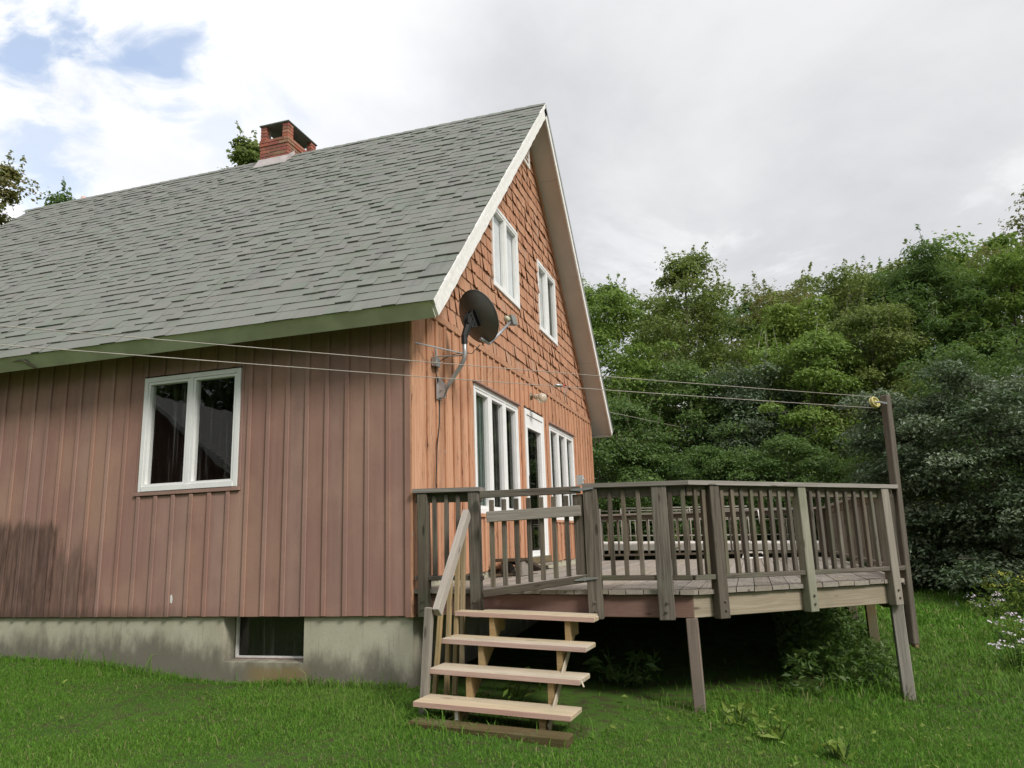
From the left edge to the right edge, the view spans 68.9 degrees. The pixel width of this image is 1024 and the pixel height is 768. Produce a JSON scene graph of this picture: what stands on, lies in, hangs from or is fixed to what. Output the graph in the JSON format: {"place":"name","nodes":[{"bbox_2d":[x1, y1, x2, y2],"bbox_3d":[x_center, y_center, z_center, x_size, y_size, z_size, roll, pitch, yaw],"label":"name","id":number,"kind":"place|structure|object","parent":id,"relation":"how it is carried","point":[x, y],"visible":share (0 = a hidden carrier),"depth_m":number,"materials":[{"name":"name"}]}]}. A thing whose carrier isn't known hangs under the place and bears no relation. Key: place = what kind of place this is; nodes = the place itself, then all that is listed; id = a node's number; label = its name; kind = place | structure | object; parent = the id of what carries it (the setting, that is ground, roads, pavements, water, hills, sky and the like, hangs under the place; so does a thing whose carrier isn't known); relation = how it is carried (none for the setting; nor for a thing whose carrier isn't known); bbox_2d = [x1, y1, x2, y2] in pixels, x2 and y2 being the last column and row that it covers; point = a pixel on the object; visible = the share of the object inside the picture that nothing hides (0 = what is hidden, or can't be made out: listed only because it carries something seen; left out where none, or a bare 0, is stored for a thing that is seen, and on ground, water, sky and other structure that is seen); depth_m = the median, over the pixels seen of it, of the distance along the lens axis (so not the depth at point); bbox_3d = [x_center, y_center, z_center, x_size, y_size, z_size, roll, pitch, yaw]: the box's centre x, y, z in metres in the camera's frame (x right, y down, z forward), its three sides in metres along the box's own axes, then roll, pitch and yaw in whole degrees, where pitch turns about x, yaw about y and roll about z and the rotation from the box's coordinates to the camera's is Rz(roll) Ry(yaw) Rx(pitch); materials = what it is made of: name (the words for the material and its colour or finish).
{"place":"outdoors","nodes":[
{"label":"outdoors","id":0,"kind":"place"},
{"bbox_2d":[0,537,1023,767],"bbox_3d":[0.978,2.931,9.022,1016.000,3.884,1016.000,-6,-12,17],"label":"ground","id":1,"kind":"structure","parent":0,"point":[721,640],"depth_m":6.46,"materials":[{"name":"green plant"}]},
{"bbox_2d":[0,149,47,225],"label":"ridge tree","id":2,"kind":"object","parent":1,"relation":"on","point":[8,173],"visible":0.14,"depth_m":26.64,"materials":[{"name":"green plant"}]},
{"bbox_2d":[36,176,75,205],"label":"ridge tree","id":3,"kind":"object","parent":1,"relation":"on","point":[60,197],"visible":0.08,"depth_m":24.85,"materials":[{"name":"green plant"}]},
{"bbox_2d":[217,120,260,168],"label":"ridge tree","id":4,"kind":"object","parent":1,"relation":"on","point":[245,152],"visible":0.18,"depth_m":26.81,"materials":[{"name":"green plant"}]},
{"bbox_2d":[0,103,613,687],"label":"house","id":5,"kind":"structure","parent":1,"relation":"on","point":[204,515],"depth_m":7.96,"materials":[{"name":"brown paint"}]},
{"bbox_2d":[137,368,241,491],"bbox_3d":[-3.293,0.484,7.704,1.199,1.196,0.126,-6,-12,17],"label":"window","id":6,"kind":"structure","parent":5,"relation":"in","point":[194,380],"depth_m":7.68,"materials":[{"name":"white plastic"}]},
{"bbox_2d":[234,617,303,659],"bbox_3d":[-2.282,2.444,7.208,0.870,0.430,0.105,-6,-12,17],"label":"basement window","id":7,"kind":"structure","parent":5,"relation":"in","point":[256,637],"depth_m":7.25,"materials":[{"name":"white paint"}]},
{"bbox_2d":[415,289,517,487],"bbox_3d":[-0.423,0.441,7.435,1.303,2.857,0.492,3,-13,-23],"label":"satellite dish","id":8,"kind":"object","parent":5,"relation":"attached to","point":[478,316],"visible":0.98,"depth_m":7.59,"materials":[{"name":"grey metal"}]},
{"bbox_2d":[473,383,520,513],"bbox_3d":[-0.213,0.880,9.334,0.126,1.490,1.747,-6,-12,17],"label":"window","id":9,"kind":"structure","parent":5,"relation":"in","point":[489,406],"depth_m":9.41,"materials":[{"name":"white plastic"}]},
{"bbox_2d":[490,207,519,309],"bbox_3d":[-0.130,-1.764,10.423,0.126,1.186,1.182,-6,-12,17],"label":"window","id":10,"kind":"structure","parent":5,"relation":"in","point":[504,242],"depth_m":10.43,"materials":[{"name":"white plastic"}]},
{"bbox_2d":[524,408,548,556],"bbox_3d":[0.330,1.468,10.864,0.178,2.110,1.018,-6,-12,17],"label":"door","id":11,"kind":"structure","parent":5,"relation":"in","point":[533,422],"depth_m":11.19,"materials":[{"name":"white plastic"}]},
{"bbox_2d":[530,393,546,402],"bbox_3d":[0.367,0.194,10.813,0.306,0.180,0.140,-11,-15,38],"label":"flood lamp","id":12,"kind":"object","parent":5,"relation":"attached to","point":[541,397],"visible":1,"depth_m":10.73,"materials":[{"name":"beige glass"}]},
{"bbox_2d":[534,259,557,345],"bbox_3d":[0.550,-1.339,12.551,0.126,1.189,1.160,-6,-12,17],"label":"window","id":13,"kind":"structure","parent":5,"relation":"in","point":[546,284],"depth_m":12.56,"materials":[{"name":"white plastic"}]},
{"bbox_2d":[549,424,574,520],"bbox_3d":[0.817,1.534,12.558,0.126,1.496,1.713,-6,-12,17],"label":"window","id":14,"kind":"structure","parent":5,"relation":"in","point":[561,443],"depth_m":12.73,"materials":[{"name":"white plastic"}]},
{"bbox_2d":[610,412,689,428],"bbox_3d":[3.623,0.949,19.947,0.014,0.402,9.809,-9,-14,31],"label":"service wire","id":15,"kind":"object","parent":5,"relation":"attached to","point":[645,419],"visible":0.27,"depth_m":19.51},
{"bbox_2d":[407,509,598,748],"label":"steps","id":16,"kind":"structure","parent":1,"relation":"on","point":[461,707],"depth_m":5.69,"materials":[{"name":"brown wood"}]},
{"bbox_2d":[476,667,540,716],"bbox_3d":[0.046,2.366,5.678,0.487,0.378,0.491,6,-14,-32],"label":"fern","id":17,"kind":"object","parent":1,"relation":"on","point":[507,692],"visible":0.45,"depth_m":5.71,"materials":[{"name":"green plant"}]},
{"bbox_2d":[45,612,1023,767],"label":"weeds","id":18,"kind":"object","parent":1,"relation":"on","point":[739,716],"visible":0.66,"depth_m":5.49,"materials":[{"name":"green plant"}]},
{"bbox_2d":[588,308,639,481],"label":"back tree","id":19,"kind":"object","parent":1,"relation":"on","point":[602,367],"depth_m":32.90,"materials":[{"name":"green plant"}]},
{"bbox_2d":[583,649,661,687],"bbox_3d":[1.063,2.613,6.801,0.774,0.371,0.741,4,-13,-27],"label":"fern","id":20,"kind":"object","parent":1,"relation":"on","point":[614,675],"visible":0.93,"depth_m":6.82,"materials":[{"name":"green plant"}]},
{"bbox_2d":[581,273,705,508],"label":"broad tree","id":21,"kind":"object","parent":1,"relation":"on","point":[603,303],"visible":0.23,"depth_m":24.11,"materials":[{"name":"green plant"}]},
{"bbox_2d":[592,370,699,541],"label":"dark tree","id":22,"kind":"object","parent":1,"relation":"on","point":[613,445],"visible":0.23,"depth_m":19.99,"materials":[{"name":"green plant"}]},
{"bbox_2d":[595,290,718,508],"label":"back tree","id":23,"kind":"object","parent":1,"relation":"on","point":[630,341],"visible":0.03,"depth_m":33.32,"materials":[{"name":"green plant"}]},
{"bbox_2d":[594,441,731,540],"bbox_3d":[3.559,3.116,19.843,3.521,3.282,3.953,8,-16,-41],"label":"shrub","id":24,"kind":"object","parent":1,"relation":"on","point":[644,460],"visible":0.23,"depth_m":19.46,"materials":[{"name":"green plant"}]},
{"bbox_2d":[412,475,915,712],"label":"deck","id":25,"kind":"structure","parent":1,"relation":"on","point":[860,529],"depth_m":6.45,"materials":[{"name":"grey wood"}]},
{"bbox_2d":[496,572,513,577],"bbox_3d":[-0.103,2.200,8.597,0.048,0.048,0.358,-11,-15,36],"label":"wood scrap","id":26,"kind":"object","parent":25,"relation":"on","point":[501,574],"visible":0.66,"depth_m":8.56,"materials":[{"name":"brown wood"}]},
{"bbox_2d":[742,551,762,558],"bbox_3d":[4.284,3.027,13.209,0.419,0.120,0.378,-6,-12,17],"label":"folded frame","id":27,"kind":"object","parent":25,"relation":"on","point":[752,557],"visible":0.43,"depth_m":13.14,"materials":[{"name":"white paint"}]},
{"bbox_2d":[880,395,918,647],"bbox_3d":[3.753,1.294,7.264,0.203,2.421,0.078,4,-13,-28],"label":"clothesline post","id":28,"kind":"object","parent":25,"relation":"attached to","point":[906,575],"visible":0.96,"depth_m":7.23,"materials":[{"name":"brown wood"}]},
{"bbox_2d":[869,397,886,408],"bbox_3d":[3.671,0.181,7.497,0.123,0.124,0.136,7,-15,-37],"label":"clothesline pulley","id":29,"kind":"object","parent":28,"relation":"attached to","point":[875,403],"visible":1,"depth_m":7.50,"materials":[{"name":"yellow plastic"}]},
{"bbox_2d":[0,326,871,407],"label":"clothesline","id":30,"kind":"object","parent":29,"relation":"attached to","point":[560,385],"visible":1,"depth_m":5.04,"materials":[{"name":"metal"}]},
{"bbox_2d":[603,242,778,480],"bbox_3d":[6.930,0.384,27.869,8.189,11.851,7.530,6,-14,-33],"label":"tall tree","id":31,"kind":"object","parent":1,"relation":"on","point":[702,306],"visible":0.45,"depth_m":27.43,"materials":[{"name":"green plant"}]},
{"bbox_2d":[603,341,784,537],"bbox_3d":[5.840,2.055,23.385,5.618,7.013,5.073,-11,-15,36],"label":"dark tree","id":32,"kind":"object","parent":1,"relation":"on","point":[693,414],"visible":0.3,"depth_m":22.94,"materials":[{"name":"green plant"}]},
{"bbox_2d":[664,439,776,543],"bbox_3d":[5.530,3.155,19.932,3.425,3.247,3.628,-6,-12,17],"label":"shrub","id":33,"kind":"object","parent":1,"relation":"on","point":[715,464],"visible":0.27,"depth_m":19.40,"materials":[{"name":"green plant"}]},
{"bbox_2d":[601,506,839,560],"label":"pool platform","id":34,"kind":"structure","parent":1,"relation":"on","point":[633,547],"depth_m":15.67,"materials":[{"name":"wood"}]},
{"bbox_2d":[721,701,759,727],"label":"broadleaf weed","id":35,"kind":"object","parent":1,"relation":"on","point":[739,710],"visible":0.84,"depth_m":5.66,"materials":[{"name":"green plant"}]},
{"bbox_2d":[656,284,826,458],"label":"back tree","id":36,"kind":"object","parent":1,"relation":"on","point":[745,308],"visible":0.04,"depth_m":32.97,"materials":[{"name":"green plant"}]},
{"bbox_2d":[669,349,845,540],"bbox_3d":[7.172,2.260,22.728,4.987,6.366,5.592,9,-16,-42],"label":"grey tree","id":37,"kind":"object","parent":1,"relation":"on","point":[738,393],"visible":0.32,"depth_m":21.94,"materials":[{"name":"green plant"}]},
{"bbox_2d":[753,714,792,742],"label":"broadleaf weed","id":38,"kind":"object","parent":1,"relation":"on","point":[775,730],"visible":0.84,"depth_m":5.30,"materials":[{"name":"green plant"}]},
{"bbox_2d":[735,262,831,506],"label":"back tree","id":39,"kind":"object","parent":1,"relation":"on","point":[812,281],"visible":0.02,"depth_m":33.71,"materials":[{"name":"green plant"}]},
{"bbox_2d":[691,291,877,507],"bbox_3d":[9.624,1.277,24.916,6.395,8.916,5.970,-8,-13,27],"label":"lime tree","id":40,"kind":"object","parent":1,"relation":"on","point":[788,324],"visible":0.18,"depth_m":24.86,"materials":[{"name":"green plant"}]},
{"bbox_2d":[722,269,850,470],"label":"reddish tree","id":41,"kind":"object","parent":1,"relation":"on","point":[768,299],"visible":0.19,"depth_m":30.07,"materials":[{"name":"green plant"}]},
{"bbox_2d":[720,429,862,560],"bbox_3d":[7.021,2.906,19.131,4.176,3.519,3.916,2,-12,-18],"label":"shrub","id":42,"kind":"object","parent":1,"relation":"on","point":[789,470],"visible":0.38,"depth_m":19.07,"materials":[{"name":"green plant"}]},
{"bbox_2d":[741,316,913,516],"bbox_3d":[9.252,1.574,22.034,5.058,7.401,5.149,-6,-12,17],"label":"leafy tree","id":43,"kind":"object","parent":1,"relation":"on","point":[810,348],"visible":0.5,"depth_m":21.65,"materials":[{"name":"green plant"}]},
{"bbox_2d":[771,606,899,696],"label":"undergrowth","id":44,"kind":"object","parent":1,"relation":"on","point":[792,653],"visible":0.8,"depth_m":7.79,"materials":[{"name":"green plant"}]},
{"bbox_2d":[813,734,863,762],"bbox_3d":[2.179,2.428,4.967,0.334,0.214,0.245,-6,-12,17],"label":"broadleaf weed","id":45,"kind":"object","parent":1,"relation":"on","point":[840,751],"visible":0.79,"depth_m":4.96,"materials":[{"name":"green plant"}]},
{"bbox_2d":[797,258,937,499],"bbox_3d":[12.263,0.597,25.735,5.243,10.381,4.923,1,-12,-12],"label":"sparse tree","id":46,"kind":"object","parent":1,"relation":"on","point":[853,286],"visible":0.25,"depth_m":26.16,"materials":[{"name":"green plant"}]},
{"bbox_2d":[803,256,932,499],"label":"back tree","id":47,"kind":"object","parent":1,"relation":"on","point":[865,293],"visible":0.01,"depth_m":30.57,"materials":[{"name":"green plant"}]},
{"bbox_2d":[804,286,961,532],"bbox_3d":[11.355,1.046,22.207,5.383,8.408,4.766,-6,-12,17],"label":"leafy tree","id":48,"kind":"object","parent":1,"relation":"on","point":[876,335],"visible":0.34,"depth_m":22.05,"materials":[{"name":"green plant"}]},
{"bbox_2d":[832,411,993,574],"bbox_3d":[9.082,2.321,16.582,3.989,3.948,4.241,-6,-12,17],"label":"shrub","id":49,"kind":"object","parent":1,"relation":"on","point":[854,469],"visible":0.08,"depth_m":16.75,"materials":[{"name":"green plant"}]},
{"bbox_2d":[828,386,1023,589],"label":"shrub","id":50,"kind":"object","parent":1,"relation":"on","point":[874,441],"visible":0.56,"depth_m":14.43,"materials":[{"name":"green plant"}]},
{"bbox_2d":[842,224,1023,512],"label":"feathery tree","id":51,"kind":"object","parent":1,"relation":"on","point":[931,272],"visible":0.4,"depth_m":23.31,"materials":[{"name":"green plant"}]},
{"bbox_2d":[865,239,1005,511],"bbox_3d":[16.747,0.137,28.518,7.210,11.893,7.541,-3,-12,4],"label":"back tree","id":52,"kind":"object","parent":1,"relation":"on","point":[892,266],"visible":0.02,"depth_m":29.09,"materials":[{"name":"green plant"}]},
{"bbox_2d":[869,327,1023,572],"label":"shrub","id":53,"kind":"object","parent":1,"relation":"on","point":[990,365],"visible":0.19,"depth_m":16.85,"materials":[{"name":"green plant"}]},
{"bbox_2d":[875,354,1023,606],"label":"shrub","id":54,"kind":"object","parent":1,"relation":"on","point":[968,418],"visible":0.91,"depth_m":13.53,"materials":[{"name":"green plant"}]},
{"bbox_2d":[907,223,1023,378],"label":"back tree","id":55,"kind":"object","parent":1,"relation":"on","point":[1005,239],"visible":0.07,"depth_m":29.97,"materials":[{"name":"green plant"}]},
{"bbox_2d":[915,231,1023,505],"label":"feathery tree","id":56,"kind":"object","parent":1,"relation":"on","point":[1009,266],"visible":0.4,"depth_m":22.64,"materials":[{"name":"green plant"}]},
{"bbox_2d":[965,591,1009,619],"bbox_3d":[7.245,3.397,11.361,0.622,0.475,0.606,-6,-12,17],"label":"aster bush","id":57,"kind":"object","parent":1,"relation":"on","point":[996,610],"visible":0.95,"depth_m":11.30,"materials":[{"name":"green plant"}]},
{"bbox_2d":[957,184,1023,378],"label":"olive tree","id":58,"kind":"object","parent":1,"relation":"on","point":[984,250],"visible":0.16,"depth_m":25.55,"materials":[{"name":"green plant"}]},
{"bbox_2d":[966,364,1023,557],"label":"shrub","id":59,"kind":"object","parent":1,"relation":"on","point":[1019,407],"visible":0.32,"depth_m":14.06,"materials":[{"name":"green plant"}]},
{"bbox_2d":[970,570,1023,616],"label":"goldenrod","id":60,"kind":"object","parent":1,"relation":"on","point":[1013,602],"visible":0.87,"depth_m":11.85,"materials":[{"name":"green plant"}]},
{"bbox_2d":[981,630,1023,672],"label":"aster bush","id":61,"kind":"object","parent":1,"relation":"on","point":[1017,653],"visible":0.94,"depth_m":7.72,"materials":[{"name":"green plant"}]},
{"bbox_2d":[984,612,1023,647],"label":"aster bush","id":62,"kind":"object","parent":1,"relation":"on","point":[1013,631],"visible":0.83,"depth_m":8.81,"materials":[{"name":"green plant"}]},
{"bbox_2d":[0,0,1023,500],"label":"sky","id":63,"kind":"structure","parent":0,"point":[782,137],"materials":[{"name":"white"}]},
{"bbox_2d":[495,558,540,575],"bbox_3d":[0.087,2.187,8.974,0.285,0.207,1.103,-6,-12,17],"label":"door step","id":64,"kind":"object","parent":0,"point":[523,565],"depth_m":8.81,"materials":[{"name":"brown wood"}]}
]}

